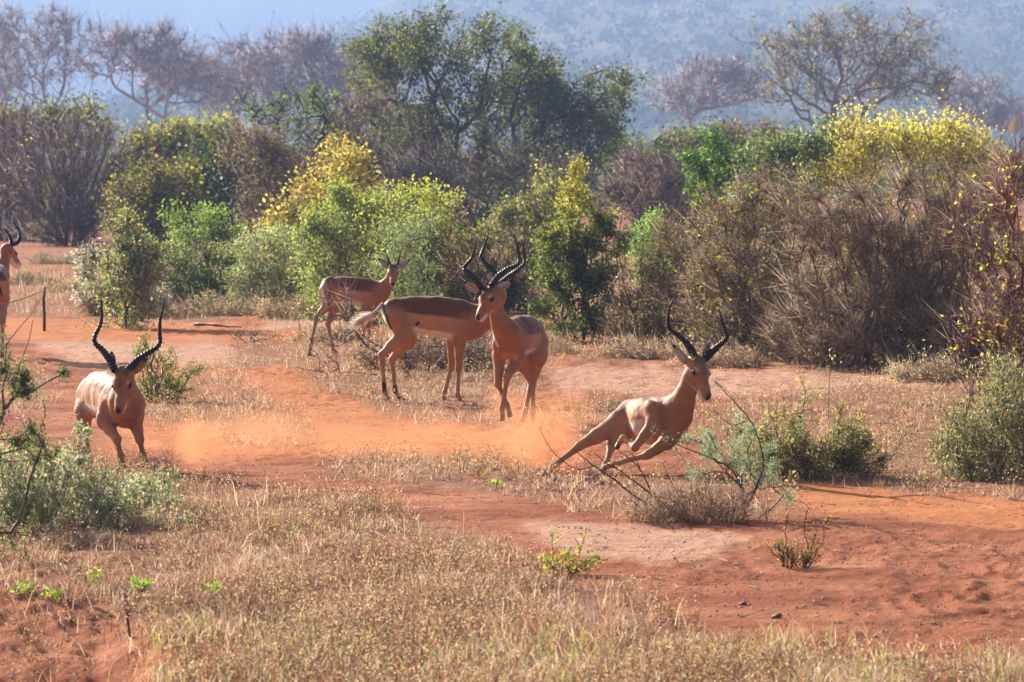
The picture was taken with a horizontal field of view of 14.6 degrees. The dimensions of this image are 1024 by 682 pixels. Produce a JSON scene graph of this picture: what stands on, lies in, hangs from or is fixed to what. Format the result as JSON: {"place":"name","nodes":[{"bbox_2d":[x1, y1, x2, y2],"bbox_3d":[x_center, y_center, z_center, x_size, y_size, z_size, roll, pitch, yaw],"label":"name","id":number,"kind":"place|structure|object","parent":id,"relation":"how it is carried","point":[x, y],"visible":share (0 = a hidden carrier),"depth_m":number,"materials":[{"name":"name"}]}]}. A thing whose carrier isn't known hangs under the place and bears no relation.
{"place":"outdoors","nodes":[
{"label":"outdoors","id":0,"kind":"place"},
{"bbox_2d":[0,0,383,111],"bbox_3d":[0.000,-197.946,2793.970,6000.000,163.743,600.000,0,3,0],"label":"sky","id":1,"kind":"structure","parent":0,"point":[232,15],"depth_m":2809.35,"materials":[{"name":"blue"}]},
{"bbox_2d":[0,185,1023,681],"bbox_3d":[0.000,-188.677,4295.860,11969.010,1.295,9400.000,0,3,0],"label":"ground","id":2,"kind":"structure","parent":0,"point":[848,577],"depth_m":23.92,"materials":[{"name":"orange soil"}]},
{"bbox_2d":[0,222,21,357],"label":"impala","id":3,"kind":"object","parent":2,"relation":"on","point":[8,254],"visible":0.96,"depth_m":42.20,"materials":[{"name":"fur"}]},
{"bbox_2d":[9,579,34,596],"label":"green sprig","id":4,"kind":"object","parent":2,"relation":"on","point":[29,586],"visible":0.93,"depth_m":18.96,"materials":[{"name":"green plant"}]},
{"bbox_2d":[0,0,62,141],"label":"bare tree","id":5,"kind":"object","parent":2,"relation":"on","point":[11,14],"visible":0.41,"depth_m":343.78,"materials":[{"name":"grey plant"}]},
{"bbox_2d":[0,89,64,239],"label":"twig bush","id":6,"kind":"object","parent":2,"relation":"on","point":[6,205],"visible":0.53,"depth_m":107.54,"materials":[{"name":"grey plant"}]},
{"bbox_2d":[10,265,56,284],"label":"dry bush","id":7,"kind":"object","parent":2,"relation":"on","point":[17,278],"visible":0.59,"depth_m":67.43,"materials":[{"name":"beige plant"}]},
{"bbox_2d":[0,273,68,392],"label":"bare twig","id":8,"kind":"object","parent":2,"relation":"on","point":[2,348],"visible":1,"depth_m":18.82,"materials":[{"name":"brown wood"}]},
{"bbox_2d":[0,324,75,563],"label":"thorn branches","id":9,"kind":"object","parent":2,"relation":"on","point":[21,391],"visible":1,"depth_m":19.50,"materials":[{"name":"green plant"}]},
{"bbox_2d":[42,287,45,330],"bbox_3d":[-5.731,-0.381,49.001,0.046,0.574,0.038,1,3,22],"label":"stake","id":10,"kind":"object","parent":2,"relation":"on","point":[44,313],"visible":0.9,"depth_m":48.99,"materials":[{"name":"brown wood"}]},
{"bbox_2d":[41,583,66,600],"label":"green sprig","id":11,"kind":"object","parent":2,"relation":"on","point":[57,595],"visible":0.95,"depth_m":18.79,"materials":[{"name":"green plant"}]},
{"bbox_2d":[0,414,109,536],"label":"leafy herb","id":12,"kind":"object","parent":2,"relation":"on","point":[12,502],"visible":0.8,"depth_m":21.89,"materials":[{"name":"green plant"}]},
{"bbox_2d":[21,245,96,263],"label":"dry grass","id":13,"kind":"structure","parent":2,"relation":"on","point":[44,260],"depth_m":81.75,"materials":[{"name":"beige plant"}]},
{"bbox_2d":[0,0,120,151],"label":"bare tree","id":14,"kind":"object","parent":2,"relation":"on","point":[67,35],"visible":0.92,"depth_m":328.33,"materials":[{"name":"grey plant"}]},
{"bbox_2d":[0,87,124,226],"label":"leafy bush","id":15,"kind":"object","parent":2,"relation":"on","point":[90,109],"visible":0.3,"depth_m":124.82,"materials":[{"name":"brown plant"}]},
{"bbox_2d":[44,271,96,292],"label":"dry bush","id":16,"kind":"object","parent":2,"relation":"on","point":[76,286],"visible":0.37,"depth_m":63.75,"materials":[{"name":"beige plant"}]},
{"bbox_2d":[0,82,153,245],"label":"twig bush","id":17,"kind":"object","parent":2,"relation":"on","point":[81,212],"visible":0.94,"depth_m":98.79,"materials":[{"name":"grey plant"}]},
{"bbox_2d":[33,412,138,531],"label":"leafy herb","id":18,"kind":"object","parent":2,"relation":"on","point":[91,485],"visible":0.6,"depth_m":22.60,"materials":[{"name":"green plant"}]},
{"bbox_2d":[78,566,103,582],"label":"green sprig","id":19,"kind":"object","parent":2,"relation":"on","point":[94,577],"visible":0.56,"depth_m":19.51,"materials":[{"name":"green plant"}]},
{"bbox_2d":[74,276,150,316],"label":"dry bush","id":20,"kind":"object","parent":2,"relation":"on","point":[89,310],"visible":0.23,"depth_m":53.89,"materials":[{"name":"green plant"}]},
{"bbox_2d":[74,294,164,467],"bbox_3d":[-2.718,0.260,26.943,0.423,1.187,1.150,-1,3,-28],"label":"impala","id":21,"kind":"object","parent":2,"relation":"on","point":[111,399],"visible":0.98,"depth_m":26.61,"materials":[{"name":"fur"}]},
{"bbox_2d":[33,474,210,530],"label":"leafy herb","id":22,"kind":"object","parent":2,"relation":"on","point":[181,515],"visible":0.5,"depth_m":22.58,"materials":[{"name":"green plant"}]},
{"bbox_2d":[64,233,182,315],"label":"silver shrub","id":23,"kind":"object","parent":2,"relation":"on","point":[82,263],"visible":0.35,"depth_m":54.16,"materials":[{"name":"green plant"}]},
{"bbox_2d":[75,202,184,329],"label":"leafy bush","id":24,"kind":"object","parent":2,"relation":"on","point":[135,258],"visible":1,"depth_m":49.77,"materials":[{"name":"green plant"}]},
{"bbox_2d":[118,582,145,636],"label":"dead herb","id":25,"kind":"object","parent":2,"relation":"on","point":[127,611],"visible":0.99,"depth_m":17.80,"materials":[{"name":"brown plant"}]},
{"bbox_2d":[129,576,152,591],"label":"green sprig","id":26,"kind":"object","parent":2,"relation":"on","point":[145,582],"visible":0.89,"depth_m":19.10,"materials":[{"name":"green plant"}]},
{"bbox_2d":[101,461,187,513],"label":"leafy herb","id":27,"kind":"object","parent":2,"relation":"on","point":[140,484],"visible":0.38,"depth_m":23.49,"materials":[{"name":"green plant"}]},
{"bbox_2d":[70,10,225,124],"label":"bare tree","id":28,"kind":"object","parent":2,"relation":"on","point":[146,50],"visible":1,"depth_m":308.91,"materials":[{"name":"grey plant"}]},
{"bbox_2d":[91,143,221,260],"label":"leafy bush","id":29,"kind":"object","parent":2,"relation":"on","point":[169,186],"visible":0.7,"depth_m":83.69,"materials":[{"name":"green plant"}]},
{"bbox_2d":[130,328,208,401],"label":"shrub","id":30,"kind":"object","parent":2,"relation":"on","point":[154,380],"visible":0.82,"depth_m":34.55,"materials":[{"name":"green plant"}]},
{"bbox_2d":[104,105,254,231],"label":"leafy bush","id":31,"kind":"object","parent":2,"relation":"on","point":[166,143],"visible":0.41,"depth_m":111.02,"materials":[{"name":"green plant"}]},
{"bbox_2d":[131,23,237,132],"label":"bare tree","id":32,"kind":"object","parent":2,"relation":"on","point":[209,78],"visible":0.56,"depth_m":328.93,"materials":[{"name":"grey plant"}]},
{"bbox_2d":[152,193,263,304],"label":"leafy bush","id":33,"kind":"object","parent":2,"relation":"on","point":[190,275],"visible":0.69,"depth_m":57.74,"materials":[{"name":"green plant"}]},
{"bbox_2d":[200,579,227,593],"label":"green sprig","id":34,"kind":"object","parent":2,"relation":"on","point":[212,587],"visible":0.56,"depth_m":18.98,"materials":[{"name":"green plant"}]},
{"bbox_2d":[194,322,241,327],"bbox_3d":[-3.686,-0.198,50.132,0.053,0.056,0.904,-2,4,-44],"label":"log","id":35,"kind":"object","parent":2,"relation":"on","point":[208,324],"visible":0.98,"depth_m":50.17,"materials":[{"name":"wood"}]},
{"bbox_2d":[166,109,280,246],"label":"leafy bush","id":36,"kind":"object","parent":2,"relation":"on","point":[217,192],"visible":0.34,"depth_m":97.57,"materials":[{"name":"green plant"}]},
{"bbox_2d":[172,284,275,315],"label":"dry bush","id":37,"kind":"object","parent":2,"relation":"on","point":[231,310],"visible":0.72,"depth_m":53.92,"materials":[{"name":"beige plant"}]},
{"bbox_2d":[196,17,266,127],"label":"bare tree","id":38,"kind":"object","parent":2,"relation":"on","point":[230,90],"visible":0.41,"depth_m":348.70,"materials":[{"name":"grey plant"}]},
{"bbox_2d":[229,321,279,342],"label":"dead twigs","id":39,"kind":"object","parent":2,"relation":"on","point":[257,332],"visible":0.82,"depth_m":45.51,"materials":[{"name":"brown wood"}]},
{"bbox_2d":[205,108,334,254],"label":"thicket bush","id":40,"kind":"object","parent":2,"relation":"on","point":[262,147],"visible":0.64,"depth_m":89.58,"materials":[{"name":"brown plant"}]},
{"bbox_2d":[221,10,345,146],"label":"bare tree","id":41,"kind":"object","parent":2,"relation":"on","point":[268,87],"visible":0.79,"depth_m":328.52,"materials":[{"name":"grey plant"}]},
{"bbox_2d":[208,216,362,306],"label":"pale shrub","id":42,"kind":"object","parent":2,"relation":"on","point":[248,263],"visible":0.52,"depth_m":56.43,"materials":[{"name":"green plant"}]},
{"bbox_2d":[245,287,344,319],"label":"dry bush","id":43,"kind":"object","parent":2,"relation":"on","point":[281,311],"visible":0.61,"depth_m":52.76,"materials":[{"name":"beige plant"}]},
{"bbox_2d":[231,62,360,224],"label":"branching shrub","id":44,"kind":"object","parent":2,"relation":"on","point":[314,91],"visible":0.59,"depth_m":104.58,"materials":[{"name":"green plant"}]},
{"bbox_2d":[288,519,313,534],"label":"green sprig","id":45,"kind":"object","parent":2,"relation":"on","point":[297,528],"visible":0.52,"depth_m":21.89,"materials":[{"name":"green plant"}]},
{"bbox_2d":[267,10,379,117],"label":"bare tree","id":46,"kind":"object","parent":2,"relation":"on","point":[308,50],"visible":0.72,"depth_m":323.59,"materials":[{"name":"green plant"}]},
{"bbox_2d":[248,116,405,285],"bbox_3d":[-2.962,-2.172,64.079,2.698,3.208,2.559,0,3,0],"label":"golden bush","id":47,"kind":"object","parent":2,"relation":"on","point":[354,161],"visible":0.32,"depth_m":63.51,"materials":[{"name":"yellow plant"}]},
{"bbox_2d":[285,314,380,342],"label":"dry bush","id":48,"kind":"object","parent":2,"relation":"on","point":[323,333],"visible":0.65,"depth_m":46.05,"materials":[{"name":"beige plant"}]},
{"bbox_2d":[273,169,410,323],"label":"bright shrub","id":49,"kind":"object","parent":2,"relation":"on","point":[320,231],"visible":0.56,"depth_m":51.68,"materials":[{"name":"green plant"}]},
{"bbox_2d":[308,249,410,354],"bbox_3d":[-1.627,-0.408,42.700,1.091,1.153,0.304,0,3,7],"label":"impala","id":50,"kind":"object","parent":2,"relation":"on","point":[369,294],"visible":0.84,"depth_m":42.62,"materials":[{"name":"fur"}]},
{"bbox_2d":[320,30,419,140],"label":"bare tree","id":51,"kind":"object","parent":2,"relation":"on","point":[354,75],"visible":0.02,"depth_m":348.89,"materials":[{"name":"grey plant"}]},
{"bbox_2d":[265,78,479,231],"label":"thicket bush","id":52,"kind":"object","parent":2,"relation":"on","point":[373,112],"visible":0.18,"depth_m":109.09,"materials":[{"name":"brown plant"}]},
{"bbox_2d":[290,229,492,374],"bbox_3d":[-1.182,-0.295,38.980,2.357,1.769,1.454,0,3,0],"label":"dead brush","id":53,"kind":"object","parent":2,"relation":"on","point":[404,358],"visible":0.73,"depth_m":38.96,"materials":[{"name":"brown plant"}]},
{"bbox_2d":[361,204,448,330],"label":"pale shrub","id":54,"kind":"object","parent":2,"relation":"on","point":[411,282],"visible":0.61,"depth_m":48.38,"materials":[{"name":"green plant"}]},
{"bbox_2d":[333,171,502,324],"bbox_3d":[-1.159,-1.168,51.018,2.207,1.993,2.029,-1,3,-15],"label":"bright shrub","id":55,"kind":"object","parent":2,"relation":"on","point":[441,201],"visible":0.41,"depth_m":50.68,"materials":[{"name":"green plant"}]},
{"bbox_2d":[339,326,508,370],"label":"dry bush","id":56,"kind":"object","parent":2,"relation":"on","point":[482,358],"visible":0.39,"depth_m":40.03,"materials":[{"name":"brown plant"}]},
{"bbox_2d":[343,232,526,401],"bbox_3d":[-0.689,-0.203,34.578,1.633,1.495,0.328,0,3,0],"label":"impala","id":57,"kind":"object","parent":2,"relation":"on","point":[455,323],"visible":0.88,"depth_m":34.48,"materials":[{"name":"fur"}]},
{"bbox_2d":[400,193,504,303],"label":"stem shrub","id":58,"kind":"object","parent":2,"relation":"on","point":[460,268],"visible":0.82,"depth_m":46.67,"materials":[{"name":"green plant"}]},
{"bbox_2d":[370,121,595,241],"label":"thicket bush","id":59,"kind":"object","parent":2,"relation":"on","point":[411,166],"visible":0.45,"depth_m":103.44,"materials":[{"name":"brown plant"}]},
{"bbox_2d":[327,0,655,230],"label":"acacia tree","id":60,"kind":"object","parent":2,"relation":"on","point":[543,96],"visible":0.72,"depth_m":120.48,"materials":[{"name":"green plant"}]},
{"bbox_2d":[487,477,504,487],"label":"green sprig","id":61,"kind":"object","parent":2,"relation":"on","point":[494,481],"visible":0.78,"depth_m":25.13,"materials":[{"name":"green plant"}]},
{"bbox_2d":[462,234,548,423],"bbox_3d":[-0.002,-0.088,31.625,0.426,1.537,1.030,2,3,39],"label":"impala","id":62,"kind":"object","parent":2,"relation":"on","point":[520,343],"visible":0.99,"depth_m":31.39,"materials":[{"name":"fur"}]},
{"bbox_2d":[450,212,560,321],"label":"leafy bush","id":63,"kind":"object","parent":2,"relation":"on","point":[514,296],"visible":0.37,"depth_m":49.87,"materials":[{"name":"green plant"}]},
{"bbox_2d":[0,114,1023,206],"bbox_3d":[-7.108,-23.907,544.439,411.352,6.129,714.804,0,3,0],"label":"scrub","id":64,"kind":"object","parent":2,"relation":"on","point":[1016,127],"visible":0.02,"depth_m":217.83,"materials":[{"name":"green plant"}]},
{"bbox_2d":[0,367,1023,680],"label":"earth crumbs","id":65,"kind":"object","parent":2,"relation":"on","point":[600,527],"visible":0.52,"depth_m":22.93,"materials":[{"name":"brown soil"}]},
{"bbox_2d":[0,358,1023,679],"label":"ground litter","id":66,"kind":"object","parent":2,"relation":"on","point":[604,530],"visible":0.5,"depth_m":23.42,"materials":[{"name":"brown plant"}]},
{"bbox_2d":[0,288,1023,520],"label":"grass strips","id":67,"kind":"object","parent":2,"relation":"on","point":[574,418],"depth_m":32.10,"materials":[{"name":"plant"}]},
{"bbox_2d":[481,152,588,268],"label":"leafy bush","id":68,"kind":"object","parent":2,"relation":"on","point":[510,211],"visible":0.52,"depth_m":77.75,"materials":[{"name":"green plant"}]},
{"bbox_2d":[537,472,549,478],"bbox_3d":[0.204,0.874,25.872,0.085,0.057,0.072,-2,4,-44],"label":"clod","id":69,"kind":"object","parent":2,"relation":"on","point":[544,476],"visible":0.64,"depth_m":25.85,"materials":[{"name":"brown soil"}]},
{"bbox_2d":[542,318,581,355],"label":"dry bush","id":70,"kind":"object","parent":2,"relation":"on","point":[561,343],"visible":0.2,"depth_m":42.85,"materials":[{"name":"beige plant"}]},
{"bbox_2d":[534,525,606,576],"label":"plant","id":71,"kind":"object","parent":2,"relation":"on","point":[590,562],"visible":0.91,"depth_m":19.95,"materials":[{"name":"green plant"}]},
{"bbox_2d":[515,151,645,341],"bbox_3d":[0.766,-1.080,46.142,1.446,2.253,1.476,2,4,44],"label":"dense shrub","id":72,"kind":"object","parent":2,"relation":"on","point":[582,279],"visible":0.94,"depth_m":45.94,"materials":[{"name":"green plant"}]},
{"bbox_2d":[585,475,599,481],"bbox_3d":[0.517,0.892,25.613,0.085,0.066,0.096,2,4,44],"label":"clod","id":73,"kind":"object","parent":2,"relation":"on","point":[592,477],"visible":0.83,"depth_m":25.59,"materials":[{"name":"brown soil"}]},
{"bbox_2d":[603,164,664,304],"bbox_3d":[1.750,-1.484,56.009,1.031,2.167,1.102,0,3,0],"label":"bare sapling","id":74,"kind":"object","parent":2,"relation":"on","point":[652,196],"visible":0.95,"depth_m":56.04,"materials":[{"name":"brown plant"}]},
{"bbox_2d":[542,298,728,473],"bbox_3d":[0.832,0.311,26.302,0.868,1.212,1.039,-2,3,-43],"label":"impala","id":75,"kind":"object","parent":2,"relation":"on","point":[626,421],"visible":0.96,"depth_m":26.20,"materials":[{"name":"fur"}]},
{"bbox_2d":[579,323,691,359],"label":"dry bush","id":76,"kind":"object","parent":2,"relation":"on","point":[621,349],"visible":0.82,"depth_m":41.98,"materials":[{"name":"beige plant"}]},
{"bbox_2d":[621,201,674,323],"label":"leafy bush","id":77,"kind":"object","parent":2,"relation":"on","point":[650,218],"visible":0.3,"depth_m":49.94,"materials":[{"name":"green plant"}]},
{"bbox_2d":[540,381,763,519],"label":"dead branches","id":78,"kind":"object","parent":2,"relation":"on","point":[648,485],"visible":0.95,"depth_m":23.04,"materials":[{"name":"brown wood"}]},
{"bbox_2d":[584,133,730,260],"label":"thicket bush","id":79,"kind":"object","parent":2,"relation":"on","point":[623,184],"visible":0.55,"depth_m":81.61,"materials":[{"name":"brown plant"}]},
{"bbox_2d":[591,113,735,228],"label":"leafy bush","id":80,"kind":"object","parent":2,"relation":"on","point":[691,134],"visible":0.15,"depth_m":124.24,"materials":[{"name":"green plant"}]},
{"bbox_2d":[586,197,746,346],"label":"thorn bush","id":81,"kind":"object","parent":2,"relation":"on","point":[655,320],"visible":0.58,"depth_m":44.52,"materials":[{"name":"brown plant"}]},
{"bbox_2d":[615,462,776,526],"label":"dry bush","id":82,"kind":"object","parent":2,"relation":"on","point":[668,510],"visible":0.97,"depth_m":22.86,"materials":[{"name":"brown plant"}]},
{"bbox_2d":[639,41,775,133],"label":"bare tree","id":83,"kind":"object","parent":2,"relation":"on","point":[735,74],"visible":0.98,"depth_m":328.78,"materials":[{"name":"grey plant"}]},
{"bbox_2d":[671,122,755,279],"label":"green bush","id":84,"kind":"object","parent":2,"relation":"on","point":[717,155],"visible":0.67,"depth_m":61.72,"materials":[{"name":"green plant"}]},
{"bbox_2d":[671,335,774,367],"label":"dry bush","id":85,"kind":"object","parent":2,"relation":"on","point":[735,358],"visible":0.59,"depth_m":40.55,"materials":[{"name":"beige plant"}]},
{"bbox_2d":[652,376,799,517],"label":"acacia seedling","id":86,"kind":"object","parent":2,"relation":"on","point":[709,449],"visible":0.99,"depth_m":23.27,"materials":[{"name":"green plant"}]},
{"bbox_2d":[652,110,802,232],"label":"thicket bush","id":87,"kind":"object","parent":2,"relation":"on","point":[735,131],"visible":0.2,"depth_m":117.18,"materials":[{"name":"green plant"}]},
{"bbox_2d":[649,143,836,358],"bbox_3d":[2.451,-0.836,42.578,2.174,2.625,2.556,0,3,0],"label":"thorn bush","id":88,"kind":"object","parent":2,"relation":"on","point":[738,319],"visible":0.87,"depth_m":42.35,"materials":[{"name":"brown plant"}]},
{"bbox_2d":[702,108,850,306],"bbox_3d":[3.775,-1.871,57.043,2.126,2.916,2.410,0,3,9],"label":"green bush","id":89,"kind":"object","parent":2,"relation":"on","point":[806,146],"visible":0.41,"depth_m":56.63,"materials":[{"name":"green plant"}]},
{"bbox_2d":[771,613,782,618],"bbox_3d":[1.202,1.250,18.148,0.054,0.034,0.052,0,3,0],"label":"clod","id":90,"kind":"object","parent":2,"relation":"on","point":[776,615],"visible":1,"depth_m":18.14,"materials":[{"name":"brown soil"}]},
{"bbox_2d":[763,495,835,568],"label":"shrub","id":91,"kind":"object","parent":2,"relation":"on","point":[805,560],"visible":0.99,"depth_m":20.37,"materials":[{"name":"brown plant"}]},
{"bbox_2d":[718,348,924,479],"bbox_3d":[2.016,0.530,26.372,1.374,0.978,1.305,-1,3,-30],"label":"shrub","id":92,"kind":"object","parent":2,"relation":"on","point":[798,452],"visible":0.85,"depth_m":26.16,"materials":[{"name":"green plant"}]},
{"bbox_2d":[726,0,963,181],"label":"thorn tree","id":93,"kind":"object","parent":2,"relation":"on","point":[836,49],"visible":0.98,"depth_m":228.59,"materials":[{"name":"grey plant"}]},
{"bbox_2d":[739,141,975,370],"bbox_3d":[3.577,-0.728,40.411,2.661,2.700,3.205,0,3,0],"label":"thorn bush","id":94,"kind":"object","parent":2,"relation":"on","point":[813,333],"visible":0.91,"depth_m":40.19,"materials":[{"name":"brown plant"}]},
{"bbox_2d":[833,175,891,352],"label":"bare branch","id":95,"kind":"object","parent":2,"relation":"on","point":[865,227],"visible":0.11,"depth_m":42.50,"materials":[{"name":"brown plant"}]},
{"bbox_2d":[791,89,1018,302],"bbox_3d":[5.664,-1.983,57.902,3.754,3.397,2.868,0,3,0],"label":"yellow bush","id":96,"kind":"object","parent":2,"relation":"on","point":[943,137],"visible":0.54,"depth_m":57.60,"materials":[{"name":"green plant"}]},
{"bbox_2d":[878,340,976,383],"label":"dry bush","id":97,"kind":"object","parent":2,"relation":"on","point":[929,372],"visible":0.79,"depth_m":37.56,"materials":[{"name":"beige plant"}]},
{"bbox_2d":[861,140,1023,369],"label":"thorn bush","id":98,"kind":"object","parent":2,"relation":"on","point":[963,280],"visible":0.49,"depth_m":39.88,"materials":[{"name":"brown plant"}]},
{"bbox_2d":[916,335,1023,481],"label":"shrub","id":99,"kind":"object","parent":2,"relation":"on","point":[1010,429],"visible":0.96,"depth_m":26.08,"materials":[{"name":"green plant"}]},
{"bbox_2d":[921,120,1023,412],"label":"thorn bush","id":100,"kind":"object","parent":2,"relation":"on","point":[1013,178],"visible":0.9,"depth_m":31.87,"materials":[{"name":"brown plant"}]},
{"bbox_2d":[925,62,1023,170],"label":"bare tree","id":101,"kind":"object","parent":2,"relation":"on","point":[999,111],"visible":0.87,"depth_m":358.87,"materials":[{"name":"grey plant"}]},
{"bbox_2d":[0,442,1023,681],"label":"foreground grass","id":102,"kind":"structure","parent":0,"point":[346,613],"depth_m":17.59,"materials":[{"name":"plant"}]},
{"bbox_2d":[7,238,1023,374],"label":"verge grass","id":103,"kind":"structure","parent":0,"point":[39,286],"depth_m":59.19,"materials":[{"name":"plant"}]},
{"bbox_2d":[67,0,1023,156],"bbox_3d":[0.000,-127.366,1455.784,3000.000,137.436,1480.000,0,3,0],"label":"hillside","id":104,"kind":"structure","parent":0,"point":[392,7],"depth_m":1323.92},
{"bbox_2d":[8,0,1023,161],"bbox_3d":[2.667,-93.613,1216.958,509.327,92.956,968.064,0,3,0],"label":"hillside trees","id":105,"kind":"object","parent":104,"relation":"on","point":[560,17],"visible":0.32,"depth_m":1185.83,"materials":[{"name":"plant"}]}
]}

